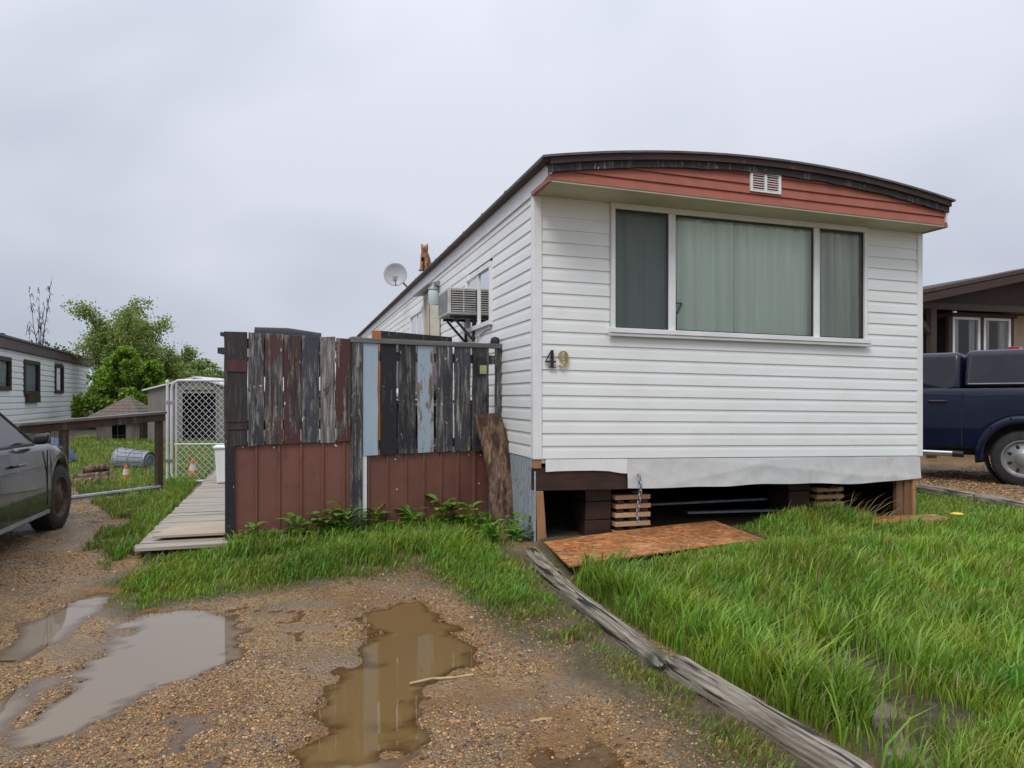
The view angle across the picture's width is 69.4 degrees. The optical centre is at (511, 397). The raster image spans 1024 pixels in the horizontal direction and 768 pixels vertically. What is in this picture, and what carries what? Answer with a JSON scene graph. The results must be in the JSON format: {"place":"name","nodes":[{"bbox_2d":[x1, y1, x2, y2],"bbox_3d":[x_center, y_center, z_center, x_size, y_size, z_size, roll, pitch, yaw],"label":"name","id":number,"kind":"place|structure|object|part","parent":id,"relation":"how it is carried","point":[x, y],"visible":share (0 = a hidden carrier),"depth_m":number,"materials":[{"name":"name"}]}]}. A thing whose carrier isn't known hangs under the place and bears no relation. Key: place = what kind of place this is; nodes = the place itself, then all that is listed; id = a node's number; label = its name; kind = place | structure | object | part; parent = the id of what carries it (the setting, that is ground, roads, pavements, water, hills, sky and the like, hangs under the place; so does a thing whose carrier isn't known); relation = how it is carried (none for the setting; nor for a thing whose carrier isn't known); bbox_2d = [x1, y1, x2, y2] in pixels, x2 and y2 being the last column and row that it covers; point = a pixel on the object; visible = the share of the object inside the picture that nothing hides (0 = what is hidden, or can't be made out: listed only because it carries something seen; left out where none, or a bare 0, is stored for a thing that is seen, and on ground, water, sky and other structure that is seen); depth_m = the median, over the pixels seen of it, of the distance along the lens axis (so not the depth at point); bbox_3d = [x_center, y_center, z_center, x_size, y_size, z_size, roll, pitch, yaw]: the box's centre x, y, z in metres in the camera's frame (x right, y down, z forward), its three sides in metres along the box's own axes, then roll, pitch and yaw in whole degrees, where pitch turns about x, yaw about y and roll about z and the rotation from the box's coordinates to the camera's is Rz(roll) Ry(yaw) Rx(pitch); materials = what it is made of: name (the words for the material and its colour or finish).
{"place":"outdoors","nodes":[
{"label":"outdoors","id":0,"kind":"place"},
{"bbox_2d":[372,330,451,454],"bbox_3d":[-1.223,-0.033,8.911,0.950,1.505,0.355,0,0,-16],"label":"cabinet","id":1,"kind":"object","parent":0,"point":[380,334],"visible":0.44,"depth_m":8.75,"materials":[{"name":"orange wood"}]},
{"bbox_2d":[396,384,435,399],"bbox_3d":[-1.014,-0.058,8.191,0.633,0.176,0.313,0,0,-32],"label":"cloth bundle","id":2,"kind":"object","parent":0,"point":[434,390],"visible":0.1,"depth_m":8.13,"materials":[{"name":"black fabric"}]},
{"bbox_2d":[396,400,471,453],"bbox_3d":[-0.929,0.375,8.304,0.900,0.690,0.700,0,0,-16],"label":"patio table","id":3,"kind":"object","parent":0,"point":[397,413],"visible":0.06,"depth_m":7.89,"materials":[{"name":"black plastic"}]},
{"bbox_2d":[0,408,1023,767],"bbox_3d":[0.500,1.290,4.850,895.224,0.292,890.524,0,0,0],"label":"ground","id":4,"kind":"structure","parent":0,"point":[486,692],"depth_m":3.81,"materials":[{"name":"soil"}]},
{"bbox_2d":[26,279,51,344],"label":"bare tree","id":5,"kind":"object","parent":4,"relation":"on","point":[40,327],"visible":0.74,"depth_m":44.10,"materials":[{"name":"grey plant"}]},
{"bbox_2d":[0,333,91,433],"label":"neighbour trailer","id":6,"kind":"object","parent":4,"relation":"on","point":[39,382],"visible":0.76,"depth_m":26.80,"materials":[{"name":"white plastic"}]},
{"bbox_3d":[-15.660,-0.745,22.585,0.150,1.050,2.060,0,0,-21],"label":"window","id":7,"kind":"part","parent":6,"relation":"part of","materials":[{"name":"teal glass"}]},
{"bbox_3d":[-16.951,-0.560,26.067,0.200,1.480,2.123,0,0,-21],"label":"window","id":8,"kind":"part","parent":6,"relation":"part of","materials":[{"name":"brown glass"}]},
{"bbox_3d":[-18.523,-0.755,30.153,0.150,1.170,1.526,0,0,-21],"label":"window","id":9,"kind":"part","parent":6,"relation":"part of","materials":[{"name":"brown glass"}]},
{"bbox_2d":[1,594,105,659],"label":"puddle","id":10,"kind":"object","parent":4,"relation":"on","point":[50,629],"visible":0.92,"depth_m":4.48,"materials":[{"name":"grey liquid"}]},
{"bbox_2d":[41,342,78,354],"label":"shrub","id":11,"kind":"object","parent":4,"relation":"on","point":[58,347],"visible":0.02,"depth_m":43.02,"materials":[{"name":"green plant"}]},
{"bbox_2d":[51,437,78,460],"bbox_3d":[-8.550,0.989,13.500,0.900,0.562,0.800,0,0,0],"label":"blue tarp heap","id":12,"kind":"object","parent":4,"relation":"on","point":[70,449],"visible":0.09,"depth_m":13.61,"materials":[{"name":"blue plastic"}]},
{"bbox_2d":[70,476,102,485],"bbox_3d":[-6.167,1.220,10.690,0.432,0.154,0.130,0,0,-5],"label":"log","id":13,"kind":"object","parent":4,"relation":"on","point":[89,478],"visible":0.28,"depth_m":10.65,"materials":[{"name":"brown wood"}]},
{"bbox_2d":[14,411,166,499],"bbox_3d":[-5.250,0.784,9.355,0.182,1.192,1.835,0,0,32],"label":"rail fence","id":14,"kind":"object","parent":4,"relation":"on","point":[62,427],"visible":0.65,"depth_m":9.36,"materials":[{"name":"metal"}]},
{"bbox_2d":[71,471,110,478],"bbox_3d":[-6.295,1.200,11.065,0.513,0.182,0.160,0,0,-14],"label":"log","id":15,"kind":"object","parent":4,"relation":"on","point":[86,475],"visible":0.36,"depth_m":11.02,"materials":[{"name":"brown wood"}]},
{"bbox_2d":[82,463,109,473],"bbox_3d":[-6.455,1.110,11.466,0.376,0.163,0.140,0,0,-32],"label":"log","id":16,"kind":"object","parent":4,"relation":"on","point":[94,468],"visible":0.89,"depth_m":11.43,"materials":[{"name":"brown wood"}]},
{"bbox_2d":[102,475,115,481],"bbox_3d":[-6.054,1.220,10.874,0.412,0.144,0.120,0,0,-22],"label":"log","id":17,"kind":"object","parent":4,"relation":"on","point":[108,477],"visible":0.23,"depth_m":10.88,"materials":[{"name":"brown wood"}]},
{"bbox_2d":[88,396,147,439],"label":"wooden shed","id":18,"kind":"structure","parent":4,"relation":"on","point":[128,405],"depth_m":21.36,"materials":[{"name":"beige wood"}]},
{"bbox_2d":[59,294,178,394],"bbox_3d":[-17.789,-1.647,33.832,4.539,6.064,4.393,0,0,-14],"label":"tree","id":19,"kind":"object","parent":4,"relation":"on","point":[128,329],"visible":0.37,"depth_m":33.11,"materials":[{"name":"green plant"}]},
{"bbox_2d":[69,345,172,428],"bbox_3d":[-15.585,-0.371,30.020,4.324,3.487,2.575,0,0,0],"label":"shrub","id":20,"kind":"object","parent":4,"relation":"on","point":[122,372],"visible":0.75,"depth_m":29.49,"materials":[{"name":"green plant"}]},
{"bbox_2d":[0,610,243,745],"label":"puddle","id":21,"kind":"object","parent":4,"relation":"on","point":[164,648],"visible":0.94,"depth_m":3.84,"materials":[{"name":"grey liquid"}]},
{"bbox_2d":[122,465,129,479],"bbox_3d":[-5.727,1.128,10.963,0.162,0.259,0.162,0,0,-12],"label":"traffic cone","id":22,"kind":"object","parent":4,"relation":"on","point":[125,474],"visible":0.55,"depth_m":10.94,"materials":[{"name":"orange plastic"}]},
{"bbox_2d":[75,482,182,570],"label":"thin grass","id":23,"kind":"structure","parent":4,"relation":"on","point":[115,505],"depth_m":8.38,"materials":[{"name":"green plant"}]},
{"bbox_2d":[111,447,154,468],"bbox_3d":[-6.496,1.074,12.735,0.622,0.420,0.420,0,0,14],"label":"rubbish bin","id":24,"kind":"object","parent":4,"relation":"on","point":[131,457],"visible":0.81,"depth_m":12.60,"materials":[{"name":"silver metal"}]},
{"bbox_2d":[69,434,223,486],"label":"yard grass","id":25,"kind":"structure","parent":4,"relation":"on","point":[92,449],"depth_m":14.49,"materials":[{"name":"green plant"}]},
{"bbox_2d":[100,473,198,561],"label":"boardwalk edge grass","id":26,"kind":"structure","parent":4,"relation":"on","point":[149,523],"depth_m":7.42,"materials":[{"name":"green plant"}]},
{"bbox_2d":[139,342,203,393],"bbox_3d":[-16.599,-0.676,34.759,2.518,4.121,3.322,0,0,21],"label":"tree","id":27,"kind":"object","parent":4,"relation":"on","point":[173,370],"visible":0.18,"depth_m":34.64,"materials":[{"name":"green plant"}]},
{"bbox_2d":[157,360,201,378],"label":"shrub","id":28,"kind":"object","parent":4,"relation":"on","point":[187,372],"visible":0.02,"depth_m":37.90,"materials":[{"name":"green plant"}]},
{"bbox_2d":[188,460,196,475],"bbox_3d":[-4.907,1.104,11.358,0.190,0.305,0.190,0,0,-12],"label":"traffic cone","id":29,"kind":"object","parent":4,"relation":"on","point":[193,468],"visible":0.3,"depth_m":11.32,"materials":[{"name":"orange plastic"}]},
{"bbox_2d":[167,355,222,377],"bbox_3d":[-17.474,-0.532,39.976,3.603,3.775,2.964,0,0,0],"label":"shrub","id":30,"kind":"object","parent":4,"relation":"on","point":[211,373],"visible":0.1,"depth_m":39.83,"materials":[{"name":"green plant"}]},
{"bbox_2d":[142,376,264,441],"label":"metal shed","id":31,"kind":"structure","parent":4,"relation":"on","point":[156,397],"depth_m":20.59,"materials":[{"name":"grey metal"}]},
{"bbox_2d":[194,362,223,378],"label":"shrub","id":32,"kind":"object","parent":4,"relation":"on","point":[221,373],"visible":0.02,"depth_m":40.34,"materials":[{"name":"green plant"}]},
{"bbox_2d":[89,390,335,407],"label":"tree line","id":33,"kind":"object","parent":4,"relation":"on","point":[283,399],"depth_m":91.67,"materials":[{"name":"green plant"}]},
{"bbox_2d":[133,470,304,557],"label":"boardwalk","id":34,"kind":"structure","parent":4,"relation":"on","point":[204,501],"depth_m":7.31,"materials":[{"name":"grey wood"}]},
{"bbox_2d":[164,379,247,481],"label":"chain link gate","id":35,"kind":"structure","parent":34,"relation":"on","point":[167,460],"depth_m":10.77,"materials":[{"name":"white metal"}]},
{"bbox_2d":[152,521,285,537],"bbox_3d":[-2.514,1.162,6.611,1.181,0.020,0.620,0,0,-16],"label":"plywood sheet","id":36,"kind":"object","parent":34,"relation":"on","point":[196,529],"visible":0.43,"depth_m":6.40,"materials":[{"name":"beige wood"}]},
{"bbox_2d":[213,445,224,482],"bbox_3d":[-3.941,0.938,10.525,0.560,0.515,0.430,0,0,-17],"label":"white bin","id":37,"kind":"object","parent":34,"relation":"on","point":[220,461],"visible":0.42,"depth_m":10.29,"materials":[{"name":"white plastic"}]},
{"bbox_2d":[254,327,335,376],"bbox_3d":[-2.571,0.190,8.485,1.240,1.980,0.592,0,0,-17],"label":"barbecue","id":38,"kind":"object","parent":34,"relation":"on","point":[283,331],"visible":0.1,"depth_m":8.33,"materials":[{"name":"black metal"}]},
{"bbox_2d":[237,521,265,536],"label":"weed","id":39,"kind":"object","parent":4,"relation":"on","point":[252,525],"visible":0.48,"depth_m":6.26,"materials":[{"name":"green plant"}]},
{"bbox_2d":[217,331,350,539],"bbox_3d":[-2.023,0.410,6.580,1.120,1.940,0.312,0,0,-23],"label":"plank fence","id":40,"kind":"object","parent":4,"relation":"on","point":[302,469],"visible":0.91,"depth_m":6.45,"materials":[{"name":"red paint"}]},
{"bbox_2d":[277,512,313,536],"bbox_3d":[-1.847,1.122,6.350,0.344,0.250,0.271,0,0,25],"label":"weed","id":41,"kind":"object","parent":4,"relation":"on","point":[297,519],"visible":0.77,"depth_m":6.36,"materials":[{"name":"green plant"}]},
{"bbox_2d":[305,508,344,536],"bbox_3d":[-1.617,1.119,6.551,0.348,0.256,0.425,0,0,35],"label":"weed","id":42,"kind":"object","parent":4,"relation":"on","point":[326,522],"visible":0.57,"depth_m":6.49,"materials":[{"name":"green plant"}]},
{"bbox_2d":[323,500,368,534],"bbox_3d":[-1.451,1.080,6.571,0.407,0.358,0.441,0,0,14],"label":"weed","id":43,"kind":"object","parent":4,"relation":"on","point":[343,514],"visible":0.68,"depth_m":6.56,"materials":[{"name":"green plant"}]},
{"bbox_2d":[221,511,518,558],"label":"fence grass tufts","id":44,"kind":"object","parent":4,"relation":"on","point":[333,531],"visible":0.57,"depth_m":6.39,"materials":[{"name":"green plant"}]},
{"bbox_2d":[362,503,395,525],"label":"weed","id":45,"kind":"object","parent":4,"relation":"on","point":[378,516],"visible":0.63,"depth_m":6.77,"materials":[{"name":"green plant"}]},
{"bbox_2d":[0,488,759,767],"bbox_3d":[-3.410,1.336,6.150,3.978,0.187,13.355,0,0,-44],"label":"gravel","id":46,"kind":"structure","parent":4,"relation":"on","point":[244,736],"depth_m":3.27,"materials":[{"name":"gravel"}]},
{"bbox_2d":[0,412,71,534],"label":"parked car","id":47,"kind":"object","parent":46,"relation":"on","point":[35,488],"visible":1,"depth_m":6.42,"materials":[{"name":"black paint"}]},
{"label":"side window","id":48,"kind":"part","parent":47,"relation":"part of","materials":[{"name":"grey glass"}]},
{"bbox_2d":[530,717,551,720],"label":"straw stalk","id":49,"kind":"object","parent":46,"relation":"on","point":[544,719],"visible":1,"depth_m":3.16,"materials":[{"name":"beige plant"}]},
{"bbox_2d":[297,602,472,767],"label":"puddle","id":50,"kind":"object","parent":4,"relation":"on","point":[371,709],"visible":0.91,"depth_m":3.56,"materials":[{"name":"brown liquid"}]},
{"bbox_2d":[409,673,473,684],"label":"straw stalk","id":51,"kind":"object","parent":50,"relation":"on","point":[437,678],"visible":1,"depth_m":3.63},
{"bbox_2d":[397,505,425,525],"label":"weed","id":52,"kind":"object","parent":4,"relation":"on","point":[408,513],"visible":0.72,"depth_m":6.88,"materials":[{"name":"green plant"}]},
{"bbox_2d":[348,336,501,528],"bbox_3d":[-0.775,0.380,7.124,1.640,2.000,0.114,0,0,-32],"label":"plank fence","id":53,"kind":"object","parent":4,"relation":"on","point":[390,478],"visible":0.81,"depth_m":7.02,"materials":[{"name":"blue paint"}]},
{"bbox_2d":[477,357,486,374],"bbox_3d":[-0.299,-0.310,7.353,0.100,0.180,0.030,0,0,-32],"label":"solar lamp","id":54,"kind":"object","parent":53,"relation":"attached to","point":[481,366],"visible":1,"depth_m":7.34,"materials":[{"name":"black plastic"}]},
{"bbox_2d":[95,522,796,767],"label":"verge grass","id":55,"kind":"structure","parent":4,"relation":"on","point":[434,541],"depth_m":5.38,"materials":[{"name":"green plant"}]},
{"bbox_2d":[427,494,465,520],"bbox_3d":[-0.619,1.089,7.008,0.369,0.324,0.405,0,0,-26],"label":"weed","id":56,"kind":"object","parent":4,"relation":"on","point":[446,508],"visible":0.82,"depth_m":6.98,"materials":[{"name":"green plant"}]},
{"bbox_2d":[455,501,488,528],"bbox_3d":[-0.381,1.117,6.910,0.332,0.272,0.334,0,0,-31],"label":"weed","id":57,"kind":"object","parent":4,"relation":"on","point":[464,516],"visible":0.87,"depth_m":6.91,"materials":[{"name":"green plant"}]},
{"bbox_2d":[474,519,503,544],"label":"weed","id":58,"kind":"object","parent":4,"relation":"on","point":[489,531],"visible":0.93,"depth_m":6.31,"materials":[{"name":"green plant"}]},
{"bbox_2d":[474,413,513,529],"bbox_3d":[-0.133,0.741,7.212,0.493,1.178,0.217,0,0,43],"label":"bark slab","id":59,"kind":"object","parent":4,"relation":"on","point":[492,435],"depth_m":7.19,"materials":[{"name":"brown wood"}]},
{"bbox_2d":[502,512,533,540],"bbox_3d":[0.060,1.150,6.569,0.328,0.232,0.311,0,0,-24],"label":"weed","id":60,"kind":"object","parent":4,"relation":"on","point":[516,529],"visible":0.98,"depth_m":6.59,"materials":[{"name":"green plant"}]},
{"bbox_2d":[571,490,610,534],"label":"support pier","id":61,"kind":"structure","parent":4,"relation":"on","point":[591,512],"depth_m":6.85,"materials":[{"name":"brown wood"}]},
{"bbox_2d":[526,548,667,674],"bbox_3d":[0.461,1.310,4.771,0.107,0.236,2.341,0,0,-15],"label":"landscape timber","id":62,"kind":"object","parent":4,"relation":"on","point":[616,630],"visible":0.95,"depth_m":4.43,"materials":[{"name":"grey wood"}]},
{"bbox_2d":[611,493,650,531],"bbox_3d":[1.114,1.097,6.958,0.368,0.374,0.120,0,0,-17],"label":"wood crib","id":63,"kind":"object","parent":4,"relation":"on","point":[619,514],"visible":0.79,"depth_m":6.91,"materials":[{"name":"brown wood"}]},
{"bbox_2d":[544,520,764,566],"bbox_3d":[1.210,1.225,6.360,2.302,0.044,0.856,0,0,-30],"label":"strand board","id":64,"kind":"object","parent":4,"relation":"on","point":[646,541],"visible":0.88,"depth_m":6.27,"materials":[{"name":"brown wood"}]},
{"bbox_2d":[356,150,955,541],"bbox_3d":[-0.361,-0.390,15.606,4.477,3.569,18.820,0,0,-16],"label":"mobile home","id":65,"kind":"object","parent":4,"relation":"on","point":[789,350],"visible":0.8,"depth_m":7.02,"materials":[{"name":"white plastic"}]},
{"bbox_2d":[384,263,406,286],"bbox_3d":[-1.983,-2.212,13.453,0.570,0.505,0.461,0,0,-32],"label":"satellite dish","id":66,"kind":"object","parent":65,"relation":"on","point":[395,274],"visible":0.96,"depth_m":13.52,"materials":[{"name":"grey paint"}]},
{"bbox_2d":[410,306,422,333],"bbox_3d":[-1.611,-1.013,12.586,0.075,0.916,1.346,0,0,-17],"label":"side window","id":67,"kind":"structure","parent":65,"relation":"in","point":[416,318],"depth_m":12.55,"materials":[{"name":"white glass"}]},
{"bbox_2d":[419,243,430,270],"bbox_3d":[-1.357,-2.236,11.879,0.334,0.442,0.226,0,0,-43],"label":"cat","id":68,"kind":"object","parent":65,"relation":"on","point":[425,261],"visible":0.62,"depth_m":11.76},
{"bbox_2d":[412,281,439,334],"bbox_3d":[-1.311,-0.585,11.319,0.220,2.210,1.400,0,0,-16],"label":"door","id":69,"kind":"structure","parent":65,"relation":"in","point":[423,292],"depth_m":11.66,"materials":[{"name":"beige paint"}]},
{"bbox_2d":[438,287,475,341],"bbox_3d":[-0.642,-0.958,8.767,0.367,0.615,0.614,0,0,-17],"label":"air conditioner","id":70,"kind":"object","parent":65,"relation":"attached to","point":[457,305],"visible":0.9,"depth_m":8.51,"materials":[{"name":"grey metal"}]},
{"bbox_2d":[465,261,492,332],"bbox_3d":[-0.351,-1.113,8.402,0.115,0.676,1.166,0,0,-16],"label":"side window","id":71,"kind":"structure","parent":65,"relation":"in","point":[481,279],"depth_m":8.24,"materials":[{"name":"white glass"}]},
{"bbox_2d":[636,473,641,522],"bbox_3d":[1.157,0.918,6.737,0.054,0.452,0.032,0,0,0],"label":"chain","id":72,"kind":"object","parent":65,"relation":"hanging from","point":[639,490],"visible":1,"depth_m":6.73,"materials":[{"name":"metal"}]},
{"bbox_2d":[676,217,681,329],"bbox_3d":[1.550,-1.150,6.942,0.113,1.100,0.010,0,0,-17],"label":"hanging ornament","id":73,"kind":"object","parent":65,"relation":"hanging from","point":[679,307],"visible":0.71,"depth_m":6.94,"materials":[{"name":"teal plastic"}]},
{"bbox_2d":[608,202,870,346],"bbox_3d":[2.230,-1.114,7.122,3.011,1.299,0.164,0,0,-17],"label":"front window","id":74,"kind":"structure","parent":65,"relation":"in","point":[735,277],"depth_m":7.10,"materials":[{"name":"white plastic"}]},
{"bbox_2d":[651,497,767,505],"bbox_3d":[2.003,1.115,7.895,1.558,0.050,0.070,0,0,-11],"label":"loose board","id":75,"kind":"object","parent":4,"relation":"on","point":[707,501],"visible":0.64,"depth_m":7.89,"materials":[{"name":"grey wood"}]},
{"bbox_2d":[685,509,776,513],"bbox_3d":[2.427,1.195,7.785,1.217,0.030,0.070,0,0,-7],"label":"loose board","id":76,"kind":"object","parent":4,"relation":"on","point":[729,511],"visible":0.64,"depth_m":7.75,"materials":[{"name":"grey wood"}]},
{"bbox_2d":[665,654,872,767],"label":"landscape timber","id":77,"kind":"object","parent":4,"relation":"on","point":[812,748],"visible":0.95,"depth_m":3.00,"materials":[{"name":"grey wood"}]},
{"bbox_2d":[535,491,1023,767],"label":"lawn grass","id":78,"kind":"structure","parent":4,"relation":"on","point":[973,532],"depth_m":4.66,"materials":[{"name":"green plant"}]},
{"bbox_2d":[768,483,809,515],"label":"support pier","id":79,"kind":"structure","parent":4,"relation":"on","point":[780,496],"depth_m":7.65,"materials":[{"name":"brown wood"}]},
{"bbox_2d":[809,486,843,511],"bbox_3d":[3.299,1.108,7.752,0.338,0.342,0.120,0,0,-17],"label":"wood crib","id":80,"kind":"object","parent":4,"relation":"on","point":[824,494],"visible":0.45,"depth_m":7.71,"materials":[{"name":"brown wood"}]},
{"bbox_2d":[787,493,908,519],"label":"dry stalks","id":81,"kind":"object","parent":4,"relation":"on","point":[882,516],"visible":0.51,"depth_m":7.25,"materials":[{"name":"beige plant"}]},
{"bbox_2d":[837,660,924,762],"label":"puddle","id":82,"kind":"object","parent":4,"relation":"on","point":[886,714],"visible":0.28,"depth_m":3.21,"materials":[{"name":"grey liquid"}]},
{"bbox_2d":[839,514,950,525],"bbox_3d":[3.722,1.200,7.246,1.310,0.030,0.340,0,0,-14],"label":"old plywood sheet","id":83,"kind":"object","parent":4,"relation":"on","point":[924,516],"visible":0.29,"depth_m":7.33,"materials":[{"name":"brown wood"}]},
{"bbox_2d":[916,485,976,501],"bbox_3d":[5.406,1.209,9.198,0.147,0.171,0.859,0,0,-13],"label":"landscape timber","id":84,"kind":"object","parent":4,"relation":"on","point":[934,490],"visible":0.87,"depth_m":9.18,"materials":[{"name":"grey wood"}]},
{"bbox_2d":[950,512,963,516],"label":"dandelion","id":85,"kind":"object","parent":4,"relation":"on","point":[957,514],"visible":0.8,"depth_m":7.21,"materials":[{"name":"yellow plant"}]},
{"bbox_2d":[923,346,1023,485],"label":"pickup truck","id":86,"kind":"object","parent":4,"relation":"on","point":[973,402],"visible":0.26,"depth_m":10.89,"materials":[{"name":"blue paint"}]},
{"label":"side window","id":87,"kind":"part","parent":86,"relation":"part of","materials":[{"name":"grey glass"}]},
{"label":"canopy window","id":88,"kind":"part","parent":86,"relation":"part of","materials":[{"name":"grey glass"}]},
{"bbox_2d":[923,268,1023,457],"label":"neighbour house","id":89,"kind":"structure","parent":4,"relation":"on","point":[966,316],"depth_m":16.28,"materials":[{"name":"beige paint"}]},
{"bbox_2d":[953,317,979,352],"bbox_3d":[9.962,-0.792,16.274,0.766,1.945,0.125,0,0,-16],"label":"bay window","id":90,"kind":"structure","parent":89,"relation":"in","point":[955,319],"depth_m":16.32,"materials":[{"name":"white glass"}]},
{"bbox_2d":[984,318,1010,349],"bbox_3d":[10.801,-0.792,16.523,0.776,1.945,0.125,0,0,-16],"label":"bay window","id":91,"kind":"structure","parent":89,"relation":"in","point":[986,320],"depth_m":16.57,"materials":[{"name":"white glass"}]},
{"bbox_2d":[974,494,1023,511],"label":"landscape timber","id":92,"kind":"object","parent":4,"relation":"on","point":[993,499],"visible":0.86,"depth_m":8.39,"materials":[{"name":"grey wood"}]},
{"bbox_2d":[0,0,1023,390],"label":"sky","id":93,"kind":"structure","parent":0,"point":[236,165],"materials":[{"name":"grey"}]},
{"bbox_2d":[916,465,1023,500],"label":"drive gravel","id":94,"kind":"structure","parent":0,"point":[973,481],"depth_m":10.95,"materials":[{"name":"gravel"}]}
]}

